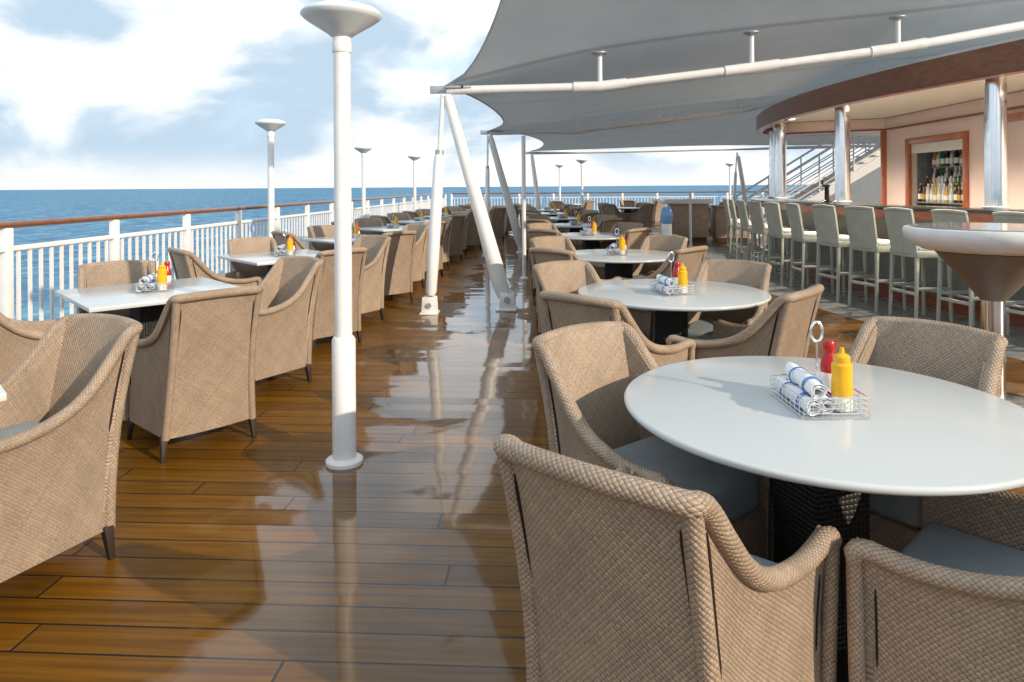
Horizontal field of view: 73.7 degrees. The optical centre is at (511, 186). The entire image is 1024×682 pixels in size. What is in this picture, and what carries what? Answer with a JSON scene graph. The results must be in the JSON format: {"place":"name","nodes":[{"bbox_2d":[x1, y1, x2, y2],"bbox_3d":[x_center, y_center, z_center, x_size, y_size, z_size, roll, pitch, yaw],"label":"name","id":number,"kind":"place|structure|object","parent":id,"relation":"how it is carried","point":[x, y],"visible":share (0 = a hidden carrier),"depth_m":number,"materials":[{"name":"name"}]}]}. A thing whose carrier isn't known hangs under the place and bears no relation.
{"place":"outdoors","nodes":[
{"label":"outdoors","id":0,"kind":"place"},
{"bbox_2d":[0,185,823,320],"bbox_3d":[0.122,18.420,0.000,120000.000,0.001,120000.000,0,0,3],"label":"sea","id":1,"kind":"structure","parent":0,"point":[18,205],"depth_m":695.75,"materials":[{"name":"liquid"}]},
{"bbox_2d":[0,0,876,189],"label":"sky","id":2,"kind":"structure","parent":0,"point":[95,94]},
{"bbox_2d":[0,219,1023,681],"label":"deck","id":3,"kind":"structure","parent":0,"point":[276,549],"depth_m":2.79,"materials":[{"name":"wood"}]},
{"bbox_2d":[0,312,59,381],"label":"tub chair","id":4,"kind":"object","parent":3,"relation":"on","point":[19,339],"visible":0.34,"depth_m":3.78,"materials":[{"name":"wicker"}]},
{"bbox_2d":[0,313,142,582],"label":"tub chair","id":5,"kind":"object","parent":3,"relation":"on","point":[64,383],"visible":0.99,"depth_m":2.58,"materials":[{"name":"wicker"}]},
{"bbox_2d":[76,260,156,317],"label":"tub chair","id":6,"kind":"object","parent":3,"relation":"on","point":[107,273],"visible":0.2,"depth_m":4.97,"materials":[{"name":"wicker"}]},
{"bbox_2d":[55,277,239,338],"bbox_3d":[-2.397,1.066,4.577,0.960,0.740,0.960,0,0,-44],"label":"square table","id":7,"kind":"object","parent":3,"relation":"on","point":[146,309],"visible":0.41,"depth_m":4.44,"materials":[{"name":"white"}]},
{"bbox_2d":[135,251,174,293],"bbox_3d":[-2.380,0.563,4.557,0.194,0.260,0.253,0,0,-17],"label":"condiment caddy","id":8,"kind":"object","parent":7,"relation":"on","point":[168,287],"visible":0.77,"depth_m":4.49,"materials":[{"name":"silver metal"}]},
{"bbox_2d":[157,262,166,290],"bbox_3d":[-2.316,0.595,4.519,0.061,0.187,0.061,0,0,-17],"label":"mustard bottle","id":9,"kind":"object","parent":8,"relation":"in","point":[162,274],"visible":0.94,"depth_m":4.50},
{"bbox_2d":[123,285,263,463],"bbox_3d":[-1.760,0.986,3.829,0.707,0.891,0.616,0,0,44],"label":"tub chair","id":10,"kind":"object","parent":3,"relation":"on","point":[193,370],"visible":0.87,"depth_m":3.65,"materials":[{"name":"wicker"}]},
{"bbox_2d":[167,247,261,286],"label":"tub chair","id":11,"kind":"object","parent":3,"relation":"on","point":[187,264],"visible":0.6,"depth_m":6.06,"materials":[{"name":"wicker"}]},
{"bbox_2d":[0,193,446,320],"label":"deck railing","id":12,"kind":"object","parent":3,"relation":"on","point":[115,237],"visible":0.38,"depth_m":7.36,"materials":[{"name":"white metal"}]},
{"bbox_2d":[227,237,276,279],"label":"tub chair","id":13,"kind":"object","parent":3,"relation":"on","point":[245,245],"visible":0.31,"depth_m":7.26,"materials":[{"name":"wicker"}]},
{"bbox_2d":[218,249,319,271],"bbox_3d":[-2.296,1.065,6.880,0.960,0.740,0.960,0,0,-44],"label":"square table","id":14,"kind":"object","parent":3,"relation":"on","point":[269,259],"visible":0.27,"depth_m":6.77,"materials":[{"name":"white"}]},
{"bbox_2d":[255,119,285,237],"bbox_3d":[-3.303,0.259,9.364,0.414,2.365,0.414,0,0,3],"label":"deck lamp","id":15,"kind":"object","parent":3,"relation":"on","point":[270,126],"visible":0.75,"depth_m":9.32,"materials":[{"name":"metal"}]},
{"bbox_2d":[255,256,323,381],"bbox_3d":[-1.780,0.986,5.012,0.616,0.891,0.707,0,0,36],"label":"tub chair","id":16,"kind":"object","parent":3,"relation":"on","point":[289,284],"visible":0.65,"depth_m":4.96,"materials":[{"name":"wicker"}]},
{"bbox_2d":[271,231,316,250],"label":"tub chair","id":17,"kind":"object","parent":3,"relation":"on","point":[279,237],"visible":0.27,"depth_m":8.33,"materials":[{"name":"wicker"}]},
{"bbox_2d":[307,225,333,250],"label":"tub chair","id":18,"kind":"object","parent":3,"relation":"on","point":[321,231],"visible":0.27,"depth_m":9.55,"materials":[{"name":"wicker"}]},
{"bbox_2d":[302,234,363,244],"bbox_3d":[-2.156,1.064,9.184,0.960,0.740,0.960,0,0,-44],"label":"square table","id":19,"kind":"object","parent":3,"relation":"on","point":[330,239],"visible":0.13,"depth_m":8.96,"materials":[{"name":"white"}]},
{"bbox_2d":[312,247,367,352],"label":"tub chair","id":20,"kind":"object","parent":3,"relation":"on","point":[324,320],"visible":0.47,"depth_m":5.95,"materials":[{"name":"wicker"}]},
{"bbox_2d":[300,0,381,469],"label":"deck lamp","id":21,"kind":"object","parent":3,"relation":"on","point":[341,23],"visible":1,"depth_m":3.48,"materials":[{"name":"metal"}]},
{"bbox_2d":[354,146,372,217],"bbox_3d":[-3.373,0.260,15.523,0.414,2.365,0.414,0,0,3],"label":"deck lamp","id":22,"kind":"object","parent":3,"relation":"on","point":[362,150],"visible":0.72,"depth_m":15.48,"materials":[{"name":"metal"}]},
{"bbox_2d":[354,218,383,234],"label":"tub chair","id":23,"kind":"object","parent":3,"relation":"on","point":[369,222],"visible":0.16,"depth_m":11.89,"materials":[{"name":"wicker"}]},
{"bbox_2d":[352,235,390,319],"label":"tub chair","id":24,"kind":"object","parent":3,"relation":"on","point":[372,296],"visible":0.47,"depth_m":7.30,"materials":[{"name":"wicker"}]},
{"bbox_2d":[359,225,403,233],"bbox_3d":[-2.016,1.063,11.467,0.960,0.740,0.960,0,0,-44],"label":"square table","id":25,"kind":"object","parent":3,"relation":"on","point":[383,229],"visible":0.25,"depth_m":11.22,"materials":[{"name":"white"}]},
{"bbox_2d":[387,212,410,225],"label":"tub chair","id":26,"kind":"object","parent":3,"relation":"on","point":[402,216],"visible":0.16,"depth_m":14.21,"materials":[{"name":"wicker"}]},
{"bbox_2d":[382,231,416,300],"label":"tub chair","id":27,"kind":"object","parent":3,"relation":"on","point":[399,272],"visible":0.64,"depth_m":8.31,"materials":[{"name":"wicker"}]},
{"bbox_2d":[407,155,421,210],"bbox_3d":[-2.853,0.256,20.030,0.414,2.365,0.414,0,0,3],"label":"deck lamp","id":28,"kind":"object","parent":3,"relation":"on","point":[414,158],"visible":0.72,"depth_m":19.99,"materials":[{"name":"metal"}]},
{"bbox_2d":[401,223,428,287],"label":"tub chair","id":29,"kind":"object","parent":3,"relation":"on","point":[422,230],"visible":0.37,"depth_m":9.59,"materials":[{"name":"wicker"}]},
{"bbox_2d":[419,94,444,314],"bbox_3d":[-0.897,0.184,7.733,0.258,2.483,0.346,0,0,3],"label":"tie post","id":30,"kind":"object","parent":3,"relation":"on","point":[430,304],"visible":1,"depth_m":7.70,"materials":[{"name":"metal"}]},
{"bbox_2d":[422,221,446,275],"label":"tub chair","id":31,"kind":"object","parent":3,"relation":"on","point":[442,233],"visible":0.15,"depth_m":10.72,"materials":[{"name":"wicker"}]},
{"bbox_2d":[429,216,452,267],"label":"tub chair","id":32,"kind":"object","parent":3,"relation":"on","point":[446,246],"visible":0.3,"depth_m":11.89,"materials":[{"name":"wicker"}]},
{"bbox_2d":[446,215,465,260],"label":"tub chair","id":33,"kind":"object","parent":3,"relation":"on","point":[456,235],"visible":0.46,"depth_m":12.93,"materials":[{"name":"wicker"}]},
{"bbox_2d":[449,212,469,256],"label":"tub chair","id":34,"kind":"object","parent":3,"relation":"on","point":[467,214],"visible":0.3,"depth_m":14.20,"materials":[{"name":"wicker"}]},
{"bbox_2d":[466,211,480,249],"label":"tub chair","id":35,"kind":"object","parent":3,"relation":"on","point":[473,237],"visible":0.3,"depth_m":15.11,"materials":[{"name":"wicker"}]},
{"bbox_2d":[444,94,517,310],"bbox_3d":[-0.367,0.179,7.889,0.837,2.488,0.240,0,0,3],"label":"canopy mast","id":36,"kind":"object","parent":3,"relation":"on","point":[498,278],"visible":1,"depth_m":7.81,"materials":[{"name":"metal"}]},
{"bbox_2d":[482,135,489,256],"bbox_3d":[-0.516,0.183,13.979,0.200,2.482,0.317,0,0,3],"label":"tie post","id":37,"kind":"object","parent":3,"relation":"on","point":[487,187],"visible":0.44,"depth_m":14.00,"materials":[{"name":"metal"}]},
{"bbox_2d":[490,207,505,240],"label":"tub chair","id":38,"kind":"object","parent":3,"relation":"on","point":[497,215],"visible":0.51,"depth_m":17.44,"materials":[{"name":"wicker"}]},
{"bbox_2d":[488,135,521,252],"bbox_3d":[-0.093,0.175,14.449,1.030,2.490,0.329,0,0,-30],"label":"canopy mast","id":39,"kind":"object","parent":3,"relation":"on","point":[515,225],"visible":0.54,"depth_m":14.32,"materials":[{"name":"metal"}]},
{"bbox_2d":[480,99,779,134],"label":"canopy beam","id":40,"kind":"structure","parent":39,"relation":"on","point":[669,119],"depth_m":13.92,"materials":[{"name":"metal"}]},
{"bbox_2d":[444,0,1023,150],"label":"canopy","id":41,"kind":"object","parent":40,"relation":"on","point":[541,41],"visible":0.71,"depth_m":8.05,"materials":[{"name":"fabric"}]},
{"bbox_2d":[430,15,1023,94],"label":"canopy beam","id":42,"kind":"structure","parent":41,"relation":"attached to","point":[898,46],"depth_m":7.66,"materials":[{"name":"metal"}]},
{"bbox_2d":[520,136,527,278],"bbox_3d":[0.182,0.319,10.516,0.128,2.200,0.128,0,0,3],"label":"tie post","id":43,"kind":"object","parent":3,"relation":"on","point":[523,155],"visible":1,"depth_m":10.49,"materials":[{"name":"metal"}]},
{"bbox_2d":[530,154,541,211],"bbox_3d":[0.831,0.189,22.040,0.464,2.451,0.240,0,0,3],"label":"canopy mast","id":44,"kind":"object","parent":3,"relation":"on","point":[536,193],"visible":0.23,"depth_m":21.95,"materials":[{"name":"metal"}]},
{"bbox_2d":[526,144,878,154],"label":"canopy beam","id":45,"kind":"structure","parent":44,"relation":"on","point":[668,150],"depth_m":21.71,"materials":[{"name":"metal"}]},
{"bbox_2d":[527,223,581,286],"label":"tub chair","id":46,"kind":"object","parent":3,"relation":"on","point":[551,226],"visible":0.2,"depth_m":9.83,"materials":[{"name":"wicker"}]},
{"bbox_2d":[527,229,590,296],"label":"tub chair","id":47,"kind":"object","parent":3,"relation":"on","point":[532,233],"visible":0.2,"depth_m":8.50,"materials":[{"name":"wicker"}]},
{"bbox_2d":[530,236,604,324],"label":"tub chair","id":48,"kind":"object","parent":3,"relation":"on","point":[560,242],"visible":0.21,"depth_m":7.21,"materials":[{"name":"wicker"}]},
{"bbox_2d":[529,247,621,334],"bbox_3d":[0.535,0.971,6.073,0.616,0.891,0.707,0,0,44],"label":"tub chair","id":49,"kind":"object","parent":3,"relation":"on","point":[540,255],"visible":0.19,"depth_m":5.87,"materials":[{"name":"wicker"}]},
{"bbox_2d":[553,223,598,232],"bbox_3d":[1.139,1.042,12.018,1.200,0.740,1.200,0,0,24],"label":"round table","id":50,"kind":"object","parent":3,"relation":"on","point":[575,228],"visible":0.38,"depth_m":11.79,"materials":[{"name":"white"}]},
{"bbox_2d":[563,212,599,231],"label":"tub chair","id":51,"kind":"object","parent":3,"relation":"on","point":[584,217],"visible":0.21,"depth_m":13.71,"materials":[{"name":"wicker"}]},
{"bbox_2d":[562,232,622,249],"bbox_3d":[1.089,1.043,9.414,1.200,0.740,1.200,0,0,-9],"label":"round table","id":52,"kind":"object","parent":3,"relation":"on","point":[590,242],"visible":0.36,"depth_m":9.31,"materials":[{"name":"white"}]},
{"bbox_2d":[532,260,654,342],"bbox_3d":[0.508,0.971,4.564,0.616,0.891,0.707,0,0,-34],"label":"tub chair","id":53,"kind":"object","parent":3,"relation":"on","point":[570,276],"visible":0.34,"depth_m":4.74,"materials":[{"name":"wicker"}]},
{"bbox_2d":[576,218,621,244],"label":"tub chair","id":54,"kind":"object","parent":3,"relation":"on","point":[606,225],"visible":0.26,"depth_m":11.11,"materials":[{"name":"wicker"}]},
{"bbox_2d":[601,204,628,221],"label":"tub chair","id":55,"kind":"object","parent":3,"relation":"on","point":[609,209],"visible":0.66,"depth_m":20.16,"materials":[{"name":"wicker"}]},
{"bbox_2d":[540,291,695,366],"bbox_3d":[0.526,0.971,3.594,0.616,0.891,0.707,0,0,43],"label":"tub chair","id":56,"kind":"object","parent":3,"relation":"on","point":[561,309],"visible":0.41,"depth_m":3.40,"materials":[{"name":"wicker"}]},
{"bbox_2d":[586,227,650,266],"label":"tub chair","id":57,"kind":"object","parent":3,"relation":"on","point":[635,238],"visible":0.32,"depth_m":8.54,"materials":[{"name":"wicker"}]},
{"bbox_2d":[600,222,642,248],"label":"tub chair","id":58,"kind":"object","parent":3,"relation":"on","point":[622,227],"visible":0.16,"depth_m":9.88,"materials":[{"name":"wicker"}]},
{"bbox_2d":[574,249,670,279],"bbox_3d":[1.058,1.043,6.760,1.200,0.740,1.200,0,0,-41],"label":"round table","id":59,"kind":"object","parent":3,"relation":"on","point":[621,266],"visible":0.43,"depth_m":6.65,"materials":[{"name":"white"}]},
{"bbox_2d":[451,191,811,218],"bbox_3d":[6.239,0.801,29.302,17.850,1.155,0.070,0,0,3],"label":"deck railing","id":60,"kind":"object","parent":3,"relation":"on","point":[622,197],"visible":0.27,"depth_m":29.39,"materials":[{"name":"white metal"}]},
{"bbox_2d":[629,203,653,232],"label":"tub chair","id":61,"kind":"object","parent":3,"relation":"on","point":[643,214],"visible":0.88,"depth_m":20.21,"materials":[{"name":"wicker"}]},
{"bbox_2d":[532,321,773,561],"bbox_3d":[0.448,0.971,2.346,0.616,0.891,0.707,0,0,-38],"label":"tub chair","id":62,"kind":"object","parent":3,"relation":"on","point":[588,372],"visible":0.52,"depth_m":2.38,"materials":[{"name":"wicker"}]},
{"bbox_2d":[652,200,663,223],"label":"tub chair","id":63,"kind":"object","parent":3,"relation":"on","point":[658,206],"visible":0.46,"depth_m":25.17,"materials":[{"name":"wicker"}]},
{"bbox_2d":[633,235,687,277],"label":"tub chair","id":64,"kind":"object","parent":3,"relation":"on","point":[669,243],"visible":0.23,"depth_m":7.23,"materials":[{"name":"wicker"}]},
{"bbox_2d":[614,245,707,310],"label":"tub chair","id":65,"kind":"object","parent":3,"relation":"on","point":[691,259],"visible":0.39,"depth_m":5.89,"materials":[{"name":"wicker"}]},
{"bbox_2d":[660,207,672,234],"bbox_3d":[2.125,0.479,9.389,0.170,0.392,0.170,0,0,3],"label":"water jug","id":66,"kind":"object","parent":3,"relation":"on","point":[666,217],"visible":0.91,"depth_m":9.33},
{"bbox_2d":[493,434,841,681],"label":"tub chair","id":67,"kind":"object","parent":3,"relation":"on","point":[625,574],"visible":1,"depth_m":1.36,"materials":[{"name":"wicker"}]},
{"bbox_2d":[578,279,771,344],"bbox_3d":[1.028,1.043,4.387,1.200,0.740,1.200,0,0,16],"label":"round table","id":68,"kind":"object","parent":3,"relation":"on","point":[671,314],"visible":0.62,"depth_m":4.27,"materials":[{"name":"white"}]},
{"bbox_2d":[649,252,694,295],"bbox_3d":[1.005,0.540,4.306,0.194,0.260,0.253,0,0,-11],"label":"condiment caddy","id":69,"kind":"object","parent":68,"relation":"on","point":[669,291],"visible":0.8,"depth_m":4.22,"materials":[{"name":"silver metal"}]},
{"bbox_2d":[678,263,687,293],"bbox_3d":[1.065,0.573,4.262,0.061,0.187,0.061,0,0,-11],"label":"mustard bottle","id":70,"kind":"object","parent":69,"relation":"in","point":[682,277],"visible":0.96,"depth_m":4.24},
{"bbox_2d":[660,198,712,240],"bbox_3d":[4.463,0.856,17.526,1.200,1.070,0.700,0,0,1],"label":"service counter","id":71,"kind":"object","parent":3,"relation":"on","point":[700,218],"visible":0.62,"depth_m":17.27,"materials":[{"name":"brown wood"}]},
{"bbox_2d":[672,205,688,234],"bbox_3d":[4.266,0.852,17.285,0.440,0.760,0.014,0,0,1],"label":"door","id":72,"kind":"structure","parent":71,"relation":"in","point":[680,224],"depth_m":17.28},
{"bbox_2d":[692,205,707,234],"bbox_3d":[4.746,0.849,17.273,0.440,0.760,0.014,0,0,1],"label":"door","id":73,"kind":"structure","parent":71,"relation":"in","point":[699,212],"depth_m":17.27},
{"bbox_2d":[688,193,692,246],"bbox_3d":[4.111,0.768,15.724,0.120,1.250,0.120,0,0,3],"label":"tie post","id":74,"kind":"object","parent":3,"relation":"on","point":[690,219],"visible":0.96,"depth_m":15.70,"materials":[{"name":"metal"}]},
{"bbox_2d":[709,205,749,240],"bbox_3d":[5.565,0.933,17.426,0.900,0.900,0.600,0,0,1],"label":"tray station","id":75,"kind":"object","parent":3,"relation":"on","point":[718,224],"visible":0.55,"depth_m":17.18,"materials":[{"name":"brown wood"}]},
{"bbox_2d":[717,209,732,235],"bbox_3d":[5.358,0.905,17.185,0.380,0.680,0.014,0,0,1],"label":"door","id":76,"kind":"structure","parent":75,"relation":"in","point":[721,215],"depth_m":17.18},
{"bbox_2d":[688,259,771,339],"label":"tub chair","id":77,"kind":"object","parent":3,"relation":"on","point":[755,274],"visible":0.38,"depth_m":4.73,"materials":[{"name":"wicker"}]},
{"bbox_2d":[737,152,749,216],"bbox_3d":[7.548,0.128,22.192,0.657,2.484,0.297,0,0,-14],"label":"canopy mast","id":78,"kind":"object","parent":3,"relation":"on","point":[742,180],"visible":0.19,"depth_m":22.05,"materials":[{"name":"metal"}]},
{"bbox_2d":[666,284,823,359],"bbox_3d":[1.302,0.966,3.731,0.707,0.891,0.616,0,0,42],"label":"tub chair","id":79,"kind":"object","parent":3,"relation":"on","point":[780,325],"visible":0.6,"depth_m":3.49,"materials":[{"name":"wicker"}]},
{"bbox_2d":[734,136,880,237],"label":"staircase","id":80,"kind":"structure","parent":3,"relation":"on","point":[865,183],"depth_m":18.56,"materials":[{"name":"metal"}]},
{"bbox_2d":[624,356,1023,681],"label":"round table","id":81,"kind":"object","parent":3,"relation":"on","point":[915,434],"visible":0.62,"depth_m":1.96,"materials":[{"name":"white"}]},
{"bbox_2d":[770,321,869,418],"bbox_3d":[0.935,0.541,2.093,0.194,0.260,0.253,0,0,0],"label":"condiment caddy","id":82,"kind":"object","parent":81,"relation":"on","point":[822,414],"visible":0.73,"depth_m":2.01,"materials":[{"name":"metal"}]},
{"bbox_2d":[775,376,825,415],"bbox_3d":[0.872,0.640,2.085,0.066,0.060,0.252,0,0,-2],"label":"rolled napkin","id":83,"kind":"object","parent":82,"relation":"in","point":[799,391],"visible":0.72,"depth_m":2.03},
{"bbox_2d":[785,362,830,398],"bbox_3d":[0.898,0.594,2.089,0.066,0.060,0.252,0,0,3],"label":"rolled napkin","id":84,"kind":"object","parent":82,"relation":"in","point":[809,383],"visible":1,"depth_m":2.03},
{"bbox_2d":[790,379,839,412],"bbox_3d":[0.924,0.640,2.101,0.066,0.060,0.252,0,0,1],"label":"rolled napkin","id":85,"kind":"object","parent":82,"relation":"in","point":[827,405],"visible":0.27,"depth_m":2.00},
{"bbox_2d":[820,340,835,396],"bbox_3d":[0.997,0.575,2.143,0.055,0.183,0.055,0,0,0],"label":"ketchup bottle","id":86,"kind":"object","parent":82,"relation":"in","point":[829,348],"visible":0.66,"depth_m":2.13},
{"bbox_2d":[831,347,852,412],"bbox_3d":[0.986,0.574,2.038,0.061,0.187,0.061,0,0,0],"label":"mustard bottle","id":87,"kind":"object","parent":82,"relation":"in","point":[842,376],"visible":0.94,"depth_m":2.02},
{"bbox_2d":[848,316,1007,552],"bbox_3d":[1.372,0.965,2.433,0.707,0.891,0.616,0,0,-36],"label":"tub chair","id":88,"kind":"object","parent":3,"relation":"on","point":[970,357],"visible":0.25,"depth_m":2.52,"materials":[{"name":"wicker"}]},
{"bbox_2d":[843,491,1023,681],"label":"tub chair","id":89,"kind":"object","parent":3,"relation":"on","point":[939,597],"visible":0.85,"depth_m":1.54,"materials":[{"name":"wicker"}]},
{"bbox_2d":[902,222,1023,407],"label":"pedestal table","id":90,"kind":"object","parent":3,"relation":"on","point":[984,262],"visible":0.87,"depth_m":4.28,"materials":[{"name":"white paint"}]},
{"bbox_2d":[705,247,1023,360],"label":"tiled floor","id":91,"kind":"structure","parent":0,"point":[861,309],"depth_m":7.98,"materials":[{"name":"tile"}]},
{"bbox_2d":[723,198,751,260],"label":"bar stool","id":92,"kind":"object","parent":91,"relation":"on","point":[728,214],"visible":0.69,"depth_m":12.46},
{"bbox_2d":[728,199,760,261],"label":"bar stool","id":93,"kind":"object","parent":91,"relation":"on","point":[736,224],"visible":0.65,"depth_m":11.74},
{"bbox_2d":[736,200,772,272],"bbox_3d":[3.953,0.804,11.179,0.497,1.172,0.420,0,0,2],"label":"bar stool","id":94,"kind":"object","parent":91,"relation":"on","point":[746,225],"visible":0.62,"depth_m":11.04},
{"bbox_2d":[747,201,788,277],"bbox_3d":[3.911,0.804,10.471,0.497,1.172,0.420,0,0,-6],"label":"bar stool","id":95,"kind":"object","parent":91,"relation":"on","point":[759,226],"visible":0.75,"depth_m":10.36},
{"bbox_2d":[763,202,808,285],"bbox_3d":[3.905,0.804,9.770,0.497,1.172,0.420,0,0,-6],"label":"bar stool","id":96,"kind":"object","parent":91,"relation":"on","point":[776,229],"visible":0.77,"depth_m":9.63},
{"bbox_2d":[785,203,833,292],"bbox_3d":[3.936,0.804,9.075,0.497,1.172,0.420,0,0,2],"label":"bar stool","id":97,"kind":"object","parent":91,"relation":"on","point":[799,233],"visible":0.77,"depth_m":8.93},
{"bbox_2d":[811,204,867,302],"bbox_3d":[4.003,0.804,8.383,0.497,1.172,0.420,0,0,-12],"label":"bar stool","id":98,"kind":"object","parent":91,"relation":"on","point":[826,224],"visible":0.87,"depth_m":8.27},
{"bbox_2d":[844,206,906,312],"bbox_3d":[4.098,0.803,7.738,0.497,1.172,0.420,0,0,-16],"label":"bar stool","id":99,"kind":"object","parent":91,"relation":"on","point":[861,226],"visible":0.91,"depth_m":7.61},
{"bbox_2d":[749,198,1023,327],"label":"bar counter","id":100,"kind":"object","parent":91,"relation":"on","point":[922,214],"visible":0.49,"depth_m":8.47,"materials":[{"name":"red wood"}]},
{"bbox_2d":[768,127,774,197],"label":"bar column","id":101,"kind":"structure","parent":100,"relation":"on","point":[771,162],"depth_m":13.50,"materials":[{"name":"grey metal"}]},
{"bbox_2d":[774,124,787,198],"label":"bar column","id":102,"kind":"structure","parent":100,"relation":"on","point":[780,165],"depth_m":12.69,"materials":[{"name":"grey metal"}]},
{"bbox_2d":[833,105,852,202],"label":"bar column","id":103,"kind":"structure","parent":100,"relation":"on","point":[842,153],"depth_m":9.68,"materials":[{"name":"grey metal"}]},
{"bbox_2d":[982,76,1010,208],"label":"bar column","id":104,"kind":"structure","parent":100,"relation":"on","point":[995,150],"depth_m":7.08,"materials":[{"name":"silver metal"}]},
{"bbox_2d":[883,207,952,322],"bbox_3d":[4.218,0.802,7.125,0.497,1.172,0.420,0,0,-7],"label":"bar stool","id":105,"kind":"object","parent":91,"relation":"on","point":[897,219],"visible":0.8,"depth_m":7.05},
{"bbox_2d":[880,108,1023,208],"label":"bar back wall","id":106,"kind":"structure","parent":91,"relation":"on","point":[900,148],"depth_m":10.35,"materials":[{"name":"beige paint"}]},
{"bbox_2d":[755,36,1023,136],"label":"bar roof","id":107,"kind":"structure","parent":106,"relation":"on","point":[942,87],"depth_m":9.18,"materials":[{"name":"brown wood"}]},
{"bbox_2d":[914,150,962,206],"bbox_3d":[6.983,-0.176,10.842,0.355,1.200,1.614,0,0,3],"label":"bottle shelf","id":108,"kind":"object","parent":106,"relation":"attached to","point":[925,168],"visible":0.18,"depth_m":11.62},
{"bbox_2d":[1007,120,1023,208],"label":"door panel","id":109,"kind":"structure","parent":106,"relation":"in","point":[1015,130],"depth_m":9.06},
{"bbox_2d":[931,209,1009,334],"bbox_3d":[4.363,0.801,6.532,0.497,1.172,0.420,0,0,-9],"label":"bar stool","id":110,"kind":"object","parent":91,"relation":"on","point":[943,215],"visible":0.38,"depth_m":6.52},
{"bbox_2d":[992,211,1023,314],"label":"bar stool","id":111,"kind":"object","parent":91,"relation":"on","point":[1008,217],"visible":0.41,"depth_m":5.94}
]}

